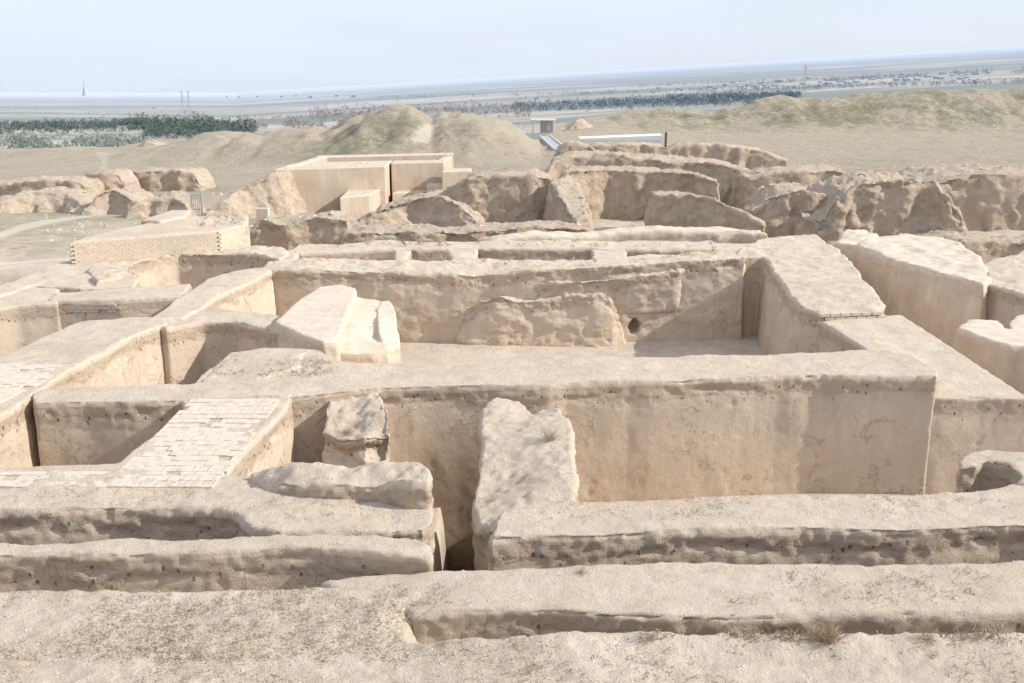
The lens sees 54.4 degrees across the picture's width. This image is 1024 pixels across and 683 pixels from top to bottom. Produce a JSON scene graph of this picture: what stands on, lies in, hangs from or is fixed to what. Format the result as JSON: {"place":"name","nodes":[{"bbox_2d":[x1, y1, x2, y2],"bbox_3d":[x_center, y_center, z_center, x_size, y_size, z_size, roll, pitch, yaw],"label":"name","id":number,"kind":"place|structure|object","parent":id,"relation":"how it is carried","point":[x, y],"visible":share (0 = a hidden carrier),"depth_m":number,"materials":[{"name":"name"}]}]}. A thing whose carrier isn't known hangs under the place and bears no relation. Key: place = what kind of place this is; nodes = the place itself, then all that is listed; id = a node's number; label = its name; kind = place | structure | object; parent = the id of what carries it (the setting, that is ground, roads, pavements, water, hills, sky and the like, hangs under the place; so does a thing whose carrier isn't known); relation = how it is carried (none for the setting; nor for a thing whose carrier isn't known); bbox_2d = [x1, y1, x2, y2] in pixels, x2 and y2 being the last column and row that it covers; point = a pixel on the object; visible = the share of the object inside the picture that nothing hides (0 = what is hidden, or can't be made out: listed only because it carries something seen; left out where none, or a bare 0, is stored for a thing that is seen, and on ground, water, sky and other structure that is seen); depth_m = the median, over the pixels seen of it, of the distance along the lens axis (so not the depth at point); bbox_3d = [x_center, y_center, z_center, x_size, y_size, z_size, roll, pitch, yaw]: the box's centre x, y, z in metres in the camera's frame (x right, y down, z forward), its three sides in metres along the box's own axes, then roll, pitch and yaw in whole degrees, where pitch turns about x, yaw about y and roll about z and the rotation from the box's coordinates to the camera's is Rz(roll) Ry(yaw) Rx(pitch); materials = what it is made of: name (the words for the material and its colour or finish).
{"place":"outdoors","nodes":[
{"label":"outdoors","id":0,"kind":"place"},
{"bbox_2d":[0,46,1023,682],"bbox_3d":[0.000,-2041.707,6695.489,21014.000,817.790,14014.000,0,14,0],"label":"ground","id":1,"kind":"structure","parent":0,"point":[880,128],"depth_m":117.96,"materials":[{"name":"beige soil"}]},
{"bbox_2d":[0,287,61,355],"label":"wall","id":2,"kind":"structure","parent":1,"relation":"on","point":[28,316],"depth_m":33.30,"materials":[{"name":"paint"}]},
{"bbox_2d":[0,186,95,213],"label":"mud mound","id":3,"kind":"object","parent":1,"relation":"on","point":[59,199],"visible":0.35,"depth_m":69.19,"materials":[{"name":"beige soil"}]},
{"bbox_2d":[0,175,104,195],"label":"ruined wall","id":4,"kind":"structure","parent":1,"relation":"on","point":[94,185],"depth_m":79.57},
{"bbox_2d":[0,259,140,296],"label":"wall","id":5,"kind":"structure","parent":1,"relation":"on","point":[67,277],"depth_m":36.81,"materials":[{"name":"soil"}]},
{"bbox_2d":[0,124,144,148],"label":"silver plantation","id":6,"kind":"object","parent":1,"relation":"on","point":[45,143],"visible":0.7,"depth_m":982.73,"materials":[{"name":"plant"}]},
{"bbox_2d":[0,317,166,466],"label":"side wall","id":7,"kind":"structure","parent":1,"relation":"on","point":[120,352],"depth_m":26.57,"materials":[{"name":"paint"}]},
{"bbox_2d":[82,79,87,95],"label":"monument tower","id":8,"kind":"structure","parent":1,"relation":"on","point":[85,92],"depth_m":7745.72,"materials":[{"name":"stone"}]},
{"bbox_2d":[85,168,140,189],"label":"ruined wall","id":9,"kind":"structure","parent":1,"relation":"on","point":[116,178],"depth_m":83.26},
{"bbox_2d":[77,183,154,214],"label":"mud mound","id":10,"kind":"object","parent":1,"relation":"on","point":[115,201],"visible":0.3,"depth_m":67.91,"materials":[{"name":"beige soil"}]},
{"bbox_2d":[49,284,191,328],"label":"brick faced wall","id":11,"kind":"structure","parent":1,"relation":"on","point":[106,304],"depth_m":33.84,"materials":[{"name":"paint"}]},
{"bbox_2d":[0,106,256,141],"bbox_3d":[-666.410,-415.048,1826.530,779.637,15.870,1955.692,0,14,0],"label":"conifer wood","id":12,"kind":"object","parent":1,"relation":"on","point":[155,126],"visible":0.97,"depth_m":1286.14,"materials":[{"name":"green plant"}]},
{"bbox_2d":[0,394,295,491],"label":"brick paved wall","id":13,"kind":"structure","parent":1,"relation":"on","point":[260,437],"depth_m":20.12,"materials":[{"name":"brick"}]},
{"bbox_2d":[138,140,165,146],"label":"mud mound","id":14,"kind":"object","parent":1,"relation":"on","point":[150,143],"visible":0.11,"depth_m":146.37,"materials":[{"name":"beige soil"}]},
{"bbox_2d":[69,216,250,263],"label":"brick platform","id":15,"kind":"structure","parent":1,"relation":"on","point":[178,238],"depth_m":42.23,"materials":[{"name":"brick"}]},
{"bbox_2d":[124,190,206,217],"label":"mud mound","id":16,"kind":"object","parent":1,"relation":"on","point":[168,201],"visible":0.34,"depth_m":65.66,"materials":[{"name":"beige soil"}]},
{"bbox_2d":[141,210,191,224],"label":"mound","id":17,"kind":"structure","parent":1,"relation":"on","point":[171,215],"depth_m":46.31,"materials":[{"name":"soil"}]},
{"bbox_2d":[133,167,215,190],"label":"ruined wall","id":18,"kind":"structure","parent":1,"relation":"on","point":[176,179],"depth_m":87.22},
{"bbox_2d":[87,245,288,289],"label":"curved wall","id":19,"kind":"structure","parent":1,"relation":"on","point":[194,270],"depth_m":42.04,"materials":[{"name":"soil"}]},
{"bbox_2d":[186,90,193,120],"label":"lattice pylon","id":20,"kind":"object","parent":1,"relation":"on","point":[189,103],"visible":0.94,"depth_m":1458.36,"materials":[{"name":"grey metal"}]},
{"bbox_2d":[190,193,202,215],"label":"iron gate","id":21,"kind":"structure","parent":1,"relation":"on","point":[199,209],"depth_m":65.77,"materials":[{"name":"grey metal"}]},
{"bbox_2d":[145,267,275,320],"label":"side wall","id":22,"kind":"structure","parent":1,"relation":"on","point":[251,290],"depth_m":35.81,"materials":[{"name":"paint"}]},
{"bbox_2d":[0,534,433,592],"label":"wall","id":23,"kind":"structure","parent":1,"relation":"on","point":[284,562],"depth_m":15.30,"materials":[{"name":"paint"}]},
{"bbox_2d":[0,468,435,571],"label":"terrace wall","id":24,"kind":"structure","parent":1,"relation":"on","point":[193,516],"depth_m":17.16,"materials":[{"name":"paint"}]},
{"bbox_2d":[250,460,432,508],"bbox_3d":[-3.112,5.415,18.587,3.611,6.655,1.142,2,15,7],"label":"eroded parapet","id":25,"kind":"structure","parent":24,"relation":"on","point":[398,489],"depth_m":17.53,"materials":[{"name":"paint"}]},
{"bbox_2d":[160,307,280,384],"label":"curved wall","id":26,"kind":"structure","parent":1,"relation":"on","point":[195,346],"depth_m":30.54,"materials":[{"name":"paint"}]},
{"bbox_2d":[3,96,459,120],"bbox_3d":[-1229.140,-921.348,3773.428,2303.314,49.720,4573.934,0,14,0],"label":"sapling rows","id":27,"kind":"object","parent":1,"relation":"on","point":[172,112],"visible":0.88,"depth_m":2215.65,"materials":[{"name":"green plant"}]},
{"bbox_2d":[204,168,306,217],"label":"mud mound","id":28,"kind":"object","parent":1,"relation":"on","point":[279,190],"visible":0.6,"depth_m":66.82,"materials":[{"name":"beige soil"}]},
{"bbox_2d":[256,207,269,221],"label":"concrete block","id":29,"kind":"structure","parent":1,"relation":"on","point":[261,213],"depth_m":60.89,"materials":[{"name":"concrete"}]},
{"bbox_2d":[266,250,299,268],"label":"partition wall","id":30,"kind":"structure","parent":1,"relation":"on","point":[293,255],"depth_m":41.00,"materials":[{"name":"paint"}]},
{"bbox_2d":[249,210,352,250],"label":"ruined wall","id":31,"kind":"structure","parent":1,"relation":"on","point":[326,227],"depth_m":50.28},
{"bbox_2d":[274,285,356,360],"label":"slab wall","id":32,"kind":"structure","parent":1,"relation":"on","point":[319,318],"depth_m":29.63,"materials":[{"name":"paint"}]},
{"bbox_2d":[322,392,389,467],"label":"broken pillar","id":33,"kind":"structure","parent":1,"relation":"on","point":[363,443],"depth_m":22.69,"materials":[{"name":"paint"}]},
{"bbox_2d":[340,426,355,439],"bbox_3d":[-3.718,2.034,22.648,0.447,0.317,0.468,0,14,0],"label":"dry shrub","id":34,"kind":"object","parent":33,"relation":"on","point":[348,430],"visible":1,"depth_m":22.64,"materials":[{"name":"beige plant"}]},
{"bbox_2d":[340,297,390,362],"bbox_3d":[-4.610,0.825,31.332,1.701,3.397,6.048,-2,15,-6],"label":"slab foot","id":35,"kind":"object","parent":1,"relation":"on","point":[361,343],"visible":0.25,"depth_m":29.06},
{"bbox_2d":[376,301,400,362],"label":"buttress","id":36,"kind":"structure","parent":35,"relation":"attached to","point":[387,331],"depth_m":30.17,"materials":[{"name":"paint"}]},
{"bbox_2d":[202,97,535,131],"bbox_3d":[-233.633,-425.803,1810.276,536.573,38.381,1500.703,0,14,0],"label":"bare wood","id":37,"kind":"object","parent":1,"relation":"on","point":[296,121],"visible":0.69,"depth_m":1471.38,"materials":[{"name":"grey plant"}]},
{"bbox_2d":[275,153,471,213],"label":"restored house","id":38,"kind":"structure","parent":1,"relation":"on","point":[321,186],"depth_m":73.15,"materials":[{"name":"paint"}]},
{"bbox_2d":[393,250,411,259],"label":"partition wall","id":39,"kind":"structure","parent":1,"relation":"on","point":[402,254],"depth_m":42.60,"materials":[{"name":"paint"}]},
{"bbox_2d":[392,190,426,200],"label":"block","id":40,"kind":"structure","parent":1,"relation":"on","point":[399,194],"depth_m":76.15,"materials":[{"name":"paint"}]},
{"bbox_2d":[353,188,484,226],"bbox_3d":[-5.749,-7.515,58.735,9.390,2.544,7.296,0,14,0],"label":"mud mound","id":41,"kind":"object","parent":1,"relation":"on","point":[440,208],"visible":0.41,"depth_m":57.48,"materials":[{"name":"beige soil"}]},
{"bbox_2d":[427,182,449,191],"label":"wall","id":42,"kind":"structure","parent":1,"relation":"on","point":[433,186],"depth_m":75.53,"materials":[{"name":"paint"}]},
{"bbox_2d":[446,249,477,263],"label":"partition wall","id":43,"kind":"structure","parent":1,"relation":"on","point":[451,255],"depth_m":42.51,"materials":[{"name":"paint"}]},
{"bbox_2d":[340,220,588,244],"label":"ruined wall","id":44,"kind":"structure","parent":1,"relation":"on","point":[356,233],"depth_m":49.88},
{"bbox_2d":[33,348,938,570],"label":"cross wall","id":45,"kind":"structure","parent":1,"relation":"on","point":[715,425],"depth_m":24.82,"materials":[{"name":"paint"}]},
{"bbox_2d":[202,349,304,382],"bbox_3d":[-6.470,0.759,25.724,2.974,0.517,3.602,0,14,0],"label":"plaster ledge","id":46,"kind":"object","parent":45,"relation":"on","point":[252,362],"visible":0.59,"depth_m":25.35,"materials":[{"name":"beige paint"}]},
{"bbox_2d":[448,168,553,222],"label":"ruined wall","id":47,"kind":"structure","parent":1,"relation":"on","point":[509,196],"depth_m":59.68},
{"bbox_2d":[264,250,746,342],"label":"back wall","id":48,"kind":"structure","parent":1,"relation":"on","point":[433,301],"depth_m":39.35,"materials":[{"name":"paint"}]},
{"bbox_2d":[456,292,625,346],"bbox_3d":[1.119,-0.803,39.493,6.924,2.492,1.750,0,14,0],"label":"slumped bench","id":49,"kind":"object","parent":48,"relation":"on","point":[579,320],"visible":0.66,"depth_m":38.95,"materials":[{"name":"paint"}]},
{"bbox_2d":[534,268,684,312],"bbox_3d":[3.680,-2.009,39.329,6.324,1.803,0.699,0,14,0],"label":"eroded ledge","id":50,"kind":"object","parent":48,"relation":"attached to","point":[656,292],"visible":0.69,"depth_m":39.10,"materials":[{"name":"paint"}]},
{"bbox_2d":[1,353,1023,682],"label":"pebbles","id":51,"kind":"object","parent":1,"relation":"on","point":[521,599],"visible":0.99,"depth_m":13.95,"materials":[{"name":"stone"}]},
{"bbox_2d":[293,239,750,261],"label":"back wall","id":52,"kind":"structure","parent":1,"relation":"on","point":[546,250],"depth_m":44.06,"materials":[{"name":"paint"}]},
{"bbox_2d":[471,397,578,570],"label":"stub wall","id":53,"kind":"structure","parent":1,"relation":"on","point":[517,425],"depth_m":19.16,"materials":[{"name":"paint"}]},
{"bbox_2d":[534,425,568,444],"bbox_3d":[0.777,1.891,19.974,0.731,0.496,0.749,0,14,0],"label":"dry shrub","id":54,"kind":"object","parent":53,"relation":"on","point":[548,437],"visible":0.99,"depth_m":19.95,"materials":[{"name":"plant"}]},
{"bbox_2d":[518,116,531,128],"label":"white staircase","id":55,"kind":"structure","parent":1,"relation":"on","point":[527,123],"depth_m":190.40,"materials":[{"name":"paint"}]},
{"bbox_2d":[44,142,1021,354],"bbox_3d":[5.565,-8.373,61.135,80.284,5.666,49.662,0,14,0],"label":"rubble","id":56,"kind":"object","parent":1,"relation":"on","point":[582,196],"visible":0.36,"depth_m":56.80,"materials":[{"name":"beige stone"}]},
{"bbox_2d":[531,119,555,133],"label":"white shelter","id":57,"kind":"object","parent":1,"relation":"on","point":[547,125],"visible":0.92,"depth_m":193.96,"materials":[{"name":"paint"}]},
{"bbox_2d":[539,135,561,150],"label":"kerb","id":58,"kind":"structure","parent":1,"relation":"on","point":[546,142],"depth_m":158.24,"materials":[{"name":"concrete"}]},
{"bbox_2d":[543,175,593,231],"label":"ruined wall","id":59,"kind":"structure","parent":1,"relation":"on","point":[561,205],"depth_m":56.32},
{"bbox_2d":[560,117,592,131],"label":"mud mound","id":60,"kind":"object","parent":1,"relation":"on","point":[578,123],"visible":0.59,"depth_m":200.00,"materials":[{"name":"beige soil"}]},
{"bbox_2d":[553,140,600,157],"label":"ruined wall","id":61,"kind":"structure","parent":1,"relation":"on","point":[570,145],"depth_m":76.75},
{"bbox_2d":[591,249,626,262],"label":"partition wall","id":62,"kind":"structure","parent":1,"relation":"on","point":[622,253],"depth_m":42.52,"materials":[{"name":"paint"}]},
{"bbox_2d":[485,225,741,241],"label":"smooth wall","id":63,"kind":"structure","parent":1,"relation":"on","point":[661,233],"depth_m":47.25,"materials":[{"name":"paint"}]},
{"bbox_2d":[578,133,661,144],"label":"white slab wall","id":64,"kind":"structure","parent":1,"relation":"on","point":[649,138],"depth_m":103.07,"materials":[{"name":"paint"}]},
{"bbox_2d":[589,141,670,154],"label":"ruined wall","id":65,"kind":"structure","parent":1,"relation":"on","point":[640,147],"depth_m":81.77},
{"bbox_2d":[558,165,719,219],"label":"ruined wall","id":66,"kind":"structure","parent":1,"relation":"on","point":[615,192],"depth_m":62.25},
{"bbox_2d":[543,150,749,206],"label":"ruined wall","id":67,"kind":"structure","parent":1,"relation":"on","point":[723,173],"depth_m":71.03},
{"bbox_2d":[635,627,658,642],"bbox_3d":[1.801,3.889,13.173,0.310,0.167,0.340,6,16,22],"label":"dry shrub","id":68,"kind":"object","parent":1,"relation":"on","point":[647,635],"visible":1,"depth_m":13.14,"materials":[{"name":"beige plant"}]},
{"bbox_2d":[511,89,802,112],"bbox_3d":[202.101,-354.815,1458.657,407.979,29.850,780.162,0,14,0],"label":"conifer belt","id":69,"kind":"object","parent":1,"relation":"on","point":[714,97],"visible":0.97,"depth_m":1327.96,"materials":[{"name":"green plant"}]},
{"bbox_2d":[664,132,666,146],"bbox_3d":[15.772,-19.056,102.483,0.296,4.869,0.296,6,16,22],"label":"stone bollard","id":70,"kind":"object","parent":1,"relation":"on","point":[665,143],"visible":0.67,"depth_m":101.99,"materials":[{"name":"stone"}]},
{"bbox_2d":[321,560,1023,643],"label":"wall","id":71,"kind":"structure","parent":1,"relation":"on","point":[505,614],"depth_m":14.29,"materials":[{"name":"paint"}]},
{"bbox_2d":[573,566,589,576],"bbox_3d":[1.051,3.453,14.947,0.283,0.144,0.315,8,16,27],"label":"dry shrub","id":72,"kind":"object","parent":71,"relation":"on","point":[582,569],"visible":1,"depth_m":15.00,"materials":[{"name":"plant"}]},
{"bbox_2d":[375,66,1023,97],"bbox_3d":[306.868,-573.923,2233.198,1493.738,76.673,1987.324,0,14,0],"label":"distant wood","id":73,"kind":"object","parent":1,"relation":"on","point":[975,81],"visible":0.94,"depth_m":1757.16,"materials":[{"name":"green plant"}]},
{"bbox_2d":[644,190,765,231],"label":"wall","id":74,"kind":"structure","parent":1,"relation":"on","point":[681,209],"depth_m":55.31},
{"bbox_2d":[666,141,787,169],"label":"ruined wall","id":75,"kind":"structure","parent":1,"relation":"on","point":[750,158],"depth_m":82.74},
{"bbox_2d":[711,230,767,242],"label":"wall","id":76,"kind":"structure","parent":1,"relation":"on","point":[744,236],"depth_m":45.48,"materials":[{"name":"paint"}]},
{"bbox_2d":[488,484,1023,570],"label":"wall","id":77,"kind":"structure","parent":1,"relation":"on","point":[775,538],"depth_m":16.40,"materials":[{"name":"paint"}]},
{"bbox_2d":[742,182,826,237],"bbox_3d":[15.560,-6.401,55.987,6.304,4.915,5.047,0,14,0],"label":"mud mound","id":78,"kind":"object","parent":1,"relation":"on","point":[779,209],"visible":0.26,"depth_m":53.92,"materials":[{"name":"beige soil"}]},
{"bbox_2d":[735,164,845,208],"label":"ruined wall","id":79,"kind":"structure","parent":1,"relation":"on","point":[749,183],"depth_m":65.60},
{"bbox_2d":[800,64,808,96],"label":"lattice pylon","id":80,"kind":"object","parent":1,"relation":"on","point":[805,83],"visible":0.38,"depth_m":503.00,"materials":[{"name":"metal"}]},
{"bbox_2d":[736,234,886,354],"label":"thick wall","id":81,"kind":"structure","parent":1,"relation":"on","point":[798,289],"depth_m":36.11,"materials":[{"name":"paint"}]},
{"bbox_2d":[801,616,855,654],"bbox_3d":[4.159,3.853,13.169,0.687,0.424,0.682,-12,18,-38],"label":"dry shrub","id":82,"kind":"object","parent":1,"relation":"on","point":[826,638],"visible":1,"depth_m":13.19,"materials":[{"name":"beige plant"}]},
{"bbox_2d":[833,229,878,265],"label":"rounded wall","id":83,"kind":"structure","parent":1,"relation":"on","point":[847,242],"depth_m":44.44,"materials":[{"name":"paint"}]},
{"bbox_2d":[792,170,967,245],"bbox_3d":[19.267,-6.140,53.515,9.463,5.740,7.707,0,14,0],"label":"mud mound","id":84,"kind":"object","parent":1,"relation":"on","point":[887,204],"visible":0.34,"depth_m":50.65,"materials":[{"name":"beige soil"}]},
{"bbox_2d":[818,315,1023,493],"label":"side wall","id":85,"kind":"structure","parent":1,"relation":"on","point":[977,408],"depth_m":25.33,"materials":[{"name":"paint"}]},
{"bbox_2d":[854,234,991,348],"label":"curved wall","id":86,"kind":"structure","parent":1,"relation":"on","point":[936,287],"depth_m":38.63,"materials":[{"name":"paint"}]},
{"bbox_2d":[915,627,940,644],"bbox_3d":[5.530,3.887,13.198,0.379,0.209,0.379,0,14,0],"label":"dry shrub","id":87,"kind":"object","parent":1,"relation":"on","point":[922,631],"visible":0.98,"depth_m":13.21,"materials":[{"name":"beige plant"}]},
{"bbox_2d":[897,229,1023,263],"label":"wall","id":88,"kind":"structure","parent":1,"relation":"on","point":[986,247],"depth_m":49.55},
{"bbox_2d":[898,163,1023,230],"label":"ruined wall","id":89,"kind":"structure","parent":1,"relation":"on","point":[985,199],"depth_m":55.73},
{"bbox_2d":[954,315,1023,393],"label":"wall","id":90,"kind":"structure","parent":1,"relation":"on","point":[994,348],"depth_m":29.34,"materials":[{"name":"weathered mudbrick"},{"name":"earth"}]},
{"bbox_2d":[955,450,1023,492],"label":"curved wall","id":91,"kind":"structure","parent":1,"relation":"on","point":[984,470],"depth_m":18.89,"materials":[{"name":"paint"}]},
{"bbox_2d":[984,250,1023,328],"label":"side wall","id":92,"kind":"structure","parent":1,"relation":"on","point":[1005,303],"depth_m":35.25,"materials":[{"name":"paint"}]},
{"bbox_2d":[0,0,1023,92],"label":"sky","id":93,"kind":"structure","parent":0,"point":[47,46],"materials":[{"name":"white"}]},
{"bbox_2d":[542,136,559,148],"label":"path","id":94,"kind":"structure","parent":0,"point":[553,142],"depth_m":160.14,"materials":[{"name":"grey concrete"}]}
]}

